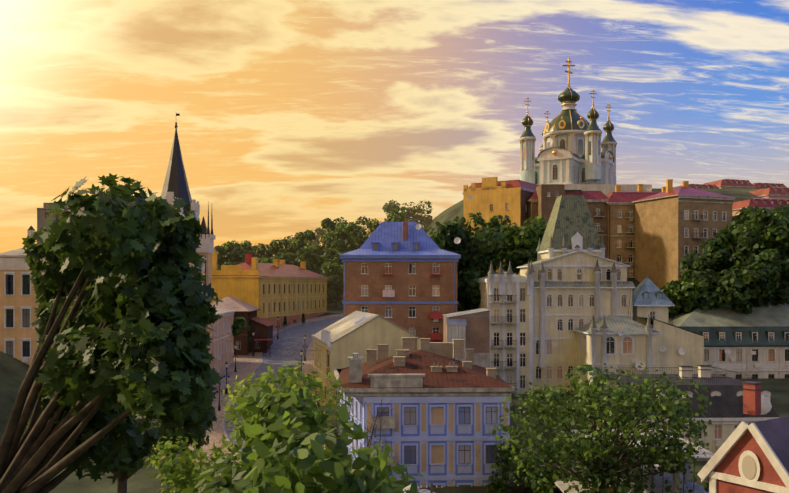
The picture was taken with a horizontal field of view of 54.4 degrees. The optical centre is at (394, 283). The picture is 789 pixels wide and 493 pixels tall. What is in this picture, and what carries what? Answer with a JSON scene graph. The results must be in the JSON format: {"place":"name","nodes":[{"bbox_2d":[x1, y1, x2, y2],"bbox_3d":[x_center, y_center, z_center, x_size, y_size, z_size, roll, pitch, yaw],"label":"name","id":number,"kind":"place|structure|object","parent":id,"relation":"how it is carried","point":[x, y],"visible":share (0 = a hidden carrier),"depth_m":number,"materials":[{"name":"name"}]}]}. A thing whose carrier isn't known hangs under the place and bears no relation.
{"place":"outdoors","nodes":[
{"label":"outdoors","id":0,"kind":"place"},
{"bbox_2d":[0,173,423,492],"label":"trees","id":1,"kind":"object","parent":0,"point":[156,309],"depth_m":13.36,"materials":[{"name":"green plant"}]},
{"bbox_2d":[182,313,354,483],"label":"street","id":2,"kind":"structure","parent":0,"point":[292,340],"depth_m":147.28,"materials":[{"name":"stone"}]},
{"bbox_2d":[215,317,509,492],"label":"street lamps","id":3,"kind":"object","parent":2,"relation":"on","point":[235,370],"visible":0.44,"depth_m":121.51,"materials":[{"name":"black metal"}]},
{"bbox_2d":[309,367,336,426],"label":"building","id":4,"kind":"structure","parent":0,"point":[325,384],"depth_m":110.18,"materials":[{"name":"beige paint"}]},
{"bbox_2d":[250,202,446,256],"bbox_3d":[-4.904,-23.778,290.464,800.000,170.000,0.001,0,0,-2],"label":"tree","id":5,"kind":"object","parent":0,"point":[369,218],"depth_m":290.59,"materials":[{"name":"green plant"}]},
{"bbox_2d":[0,188,788,492],"bbox_3d":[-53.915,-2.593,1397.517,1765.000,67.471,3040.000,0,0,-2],"label":"ground","id":6,"kind":"structure","parent":0,"point":[13,372],"depth_m":102.29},
{"bbox_2d":[37,203,67,243],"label":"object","id":7,"kind":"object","parent":6,"relation":"on","point":[42,213],"visible":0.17,"depth_m":171.32,"materials":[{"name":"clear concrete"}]},
{"bbox_2d":[0,113,215,380],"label":"building","id":8,"kind":"structure","parent":6,"relation":"on","point":[18,313],"depth_m":112.13,"materials":[{"name":"paint"}]},
{"bbox_2d":[212,308,235,374],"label":"peach house","id":9,"kind":"structure","parent":6,"relation":"on","point":[222,349],"depth_m":138.59,"materials":[{"name":"pink paint"}]},
{"bbox_2d":[212,296,273,354],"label":"wooden house","id":10,"kind":"structure","parent":6,"relation":"on","point":[261,328],"depth_m":158.22,"materials":[{"name":"brown wood"}]},
{"bbox_2d":[212,251,328,330],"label":"yellow house","id":11,"kind":"structure","parent":6,"relation":"on","point":[280,289],"depth_m":182.66,"materials":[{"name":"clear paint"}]},
{"bbox_2d":[311,311,419,380],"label":"building","id":12,"kind":"structure","parent":6,"relation":"on","point":[337,344],"depth_m":107.99,"materials":[{"name":"beige paint"}]},
{"bbox_2d":[340,209,460,341],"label":"brick building","id":13,"kind":"structure","parent":6,"relation":"on","point":[402,274],"depth_m":128.64,"materials":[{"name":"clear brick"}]},
{"bbox_2d":[333,328,513,486],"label":"building","id":14,"kind":"structure","parent":6,"relation":"on","point":[439,420],"depth_m":85.72,"materials":[{"name":"blue paint"}]},
{"bbox_2d":[443,308,489,367],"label":"building","id":15,"kind":"structure","parent":6,"relation":"on","point":[471,328],"depth_m":107.34,"materials":[{"name":"paint"}]},
{"bbox_2d":[462,177,538,274],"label":"building","id":16,"kind":"structure","parent":6,"relation":"on","point":[487,198],"depth_m":191.27,"materials":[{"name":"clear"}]},
{"bbox_2d":[214,200,788,341],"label":"trees","id":17,"kind":"object","parent":6,"relation":"on","point":[730,278],"depth_m":147.96,"materials":[{"name":"green plant"}]},
{"bbox_2d":[527,184,608,257],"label":"building","id":18,"kind":"structure","parent":6,"relation":"on","point":[541,200],"depth_m":186.62,"materials":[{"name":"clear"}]},
{"bbox_2d":[519,58,651,194],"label":"church","id":19,"kind":"structure","parent":6,"relation":"on","point":[575,153],"depth_m":242.50,"materials":[{"name":"white paint"}]},
{"bbox_2d":[477,195,703,394],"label":"building","id":20,"kind":"structure","parent":6,"relation":"on","point":[568,300],"depth_m":125.10,"materials":[{"name":"beige"}]},
{"bbox_2d":[486,363,711,492],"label":"tree","id":21,"kind":"object","parent":6,"relation":"on","point":[515,460],"depth_m":66.56,"materials":[{"name":"green plant"}]},
{"bbox_2d":[540,418,716,492],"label":"building","id":22,"kind":"structure","parent":6,"relation":"on","point":[659,484],"depth_m":76.33,"materials":[{"name":"concrete"}]},
{"bbox_2d":[606,184,665,277],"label":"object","id":23,"kind":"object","parent":6,"relation":"on","point":[620,226],"visible":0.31,"depth_m":186.17,"materials":[{"name":"brown brick"}]},
{"bbox_2d":[581,365,779,453],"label":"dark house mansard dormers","id":24,"kind":"object","parent":6,"relation":"on","point":[726,415],"visible":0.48,"depth_m":95.09,"materials":[{"name":"grey metal"}]},
{"bbox_2d":[632,179,735,287],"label":"building","id":25,"kind":"structure","parent":6,"relation":"on","point":[674,226],"depth_m":175.26,"materials":[{"name":"brown"}]},
{"bbox_2d":[668,303,788,378],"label":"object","id":26,"kind":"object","parent":6,"relation":"on","point":[754,343],"visible":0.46,"depth_m":135.50,"materials":[{"name":"white paint"}]},
{"bbox_2d":[673,179,788,217],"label":"building","id":27,"kind":"structure","parent":6,"relation":"on","point":[772,195],"depth_m":238.78,"materials":[{"name":"red"}]},
{"bbox_2d":[697,381,788,492],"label":"house","id":28,"kind":"structure","parent":6,"relation":"on","point":[753,457],"depth_m":56.90,"materials":[{"name":"red paint"}]},
{"bbox_2d":[0,0,788,255],"label":"sky","id":29,"kind":"structure","parent":0,"point":[295,115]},
{"bbox_2d":[403,483,443,492],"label":"shed bottom roof","id":30,"kind":"structure","parent":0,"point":[421,489],"depth_m":49.59,"materials":[{"name":"metal"}]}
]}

